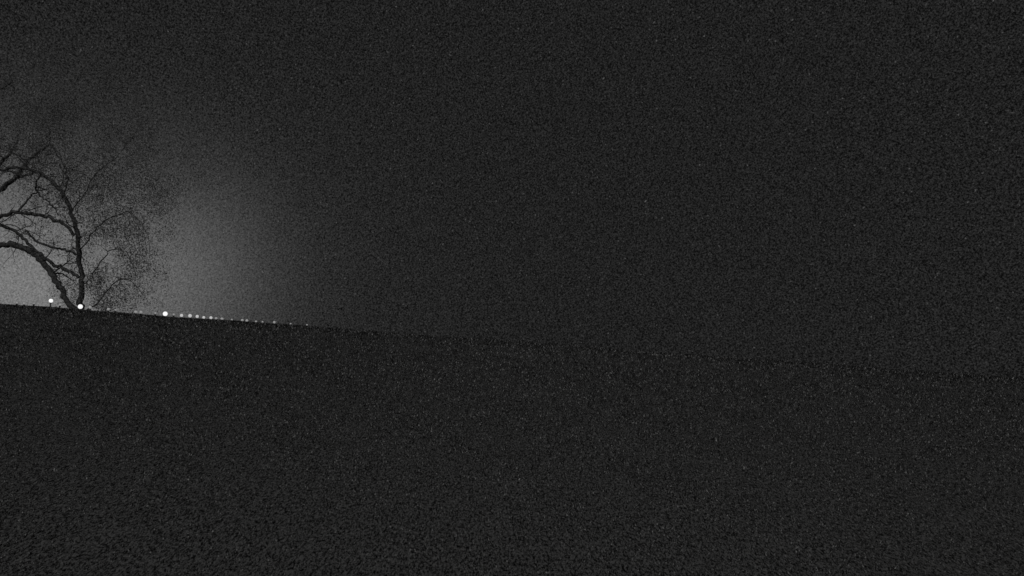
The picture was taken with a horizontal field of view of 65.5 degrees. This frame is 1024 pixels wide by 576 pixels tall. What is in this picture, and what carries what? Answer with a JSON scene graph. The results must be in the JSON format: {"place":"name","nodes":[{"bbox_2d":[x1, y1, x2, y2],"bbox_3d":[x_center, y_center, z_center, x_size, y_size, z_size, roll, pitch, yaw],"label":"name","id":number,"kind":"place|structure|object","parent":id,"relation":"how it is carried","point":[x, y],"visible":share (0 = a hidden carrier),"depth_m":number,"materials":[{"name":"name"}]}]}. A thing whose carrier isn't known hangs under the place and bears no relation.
{"place":"outdoors","nodes":[
{"label":"outdoors","id":0,"kind":"place"},
{"bbox_2d":[0,303,1023,575],"bbox_3d":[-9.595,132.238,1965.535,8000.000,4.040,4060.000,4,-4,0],"label":"ground","id":1,"kind":"structure","parent":0,"point":[268,509],"depth_m":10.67,"materials":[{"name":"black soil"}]},
{"bbox_2d":[0,22,143,191],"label":"broad tree","id":2,"kind":"object","parent":1,"relation":"on","point":[11,180],"visible":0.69,"depth_m":64.23,"materials":[{"name":"black plant"}]},
{"bbox_2d":[0,35,232,313],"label":"leaning tree","id":3,"kind":"object","parent":1,"relation":"on","point":[33,251],"visible":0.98,"depth_m":60.07,"materials":[{"name":"black plant"}]},
{"bbox_2d":[0,0,1023,376],"label":"sky","id":4,"kind":"structure","parent":0,"point":[840,182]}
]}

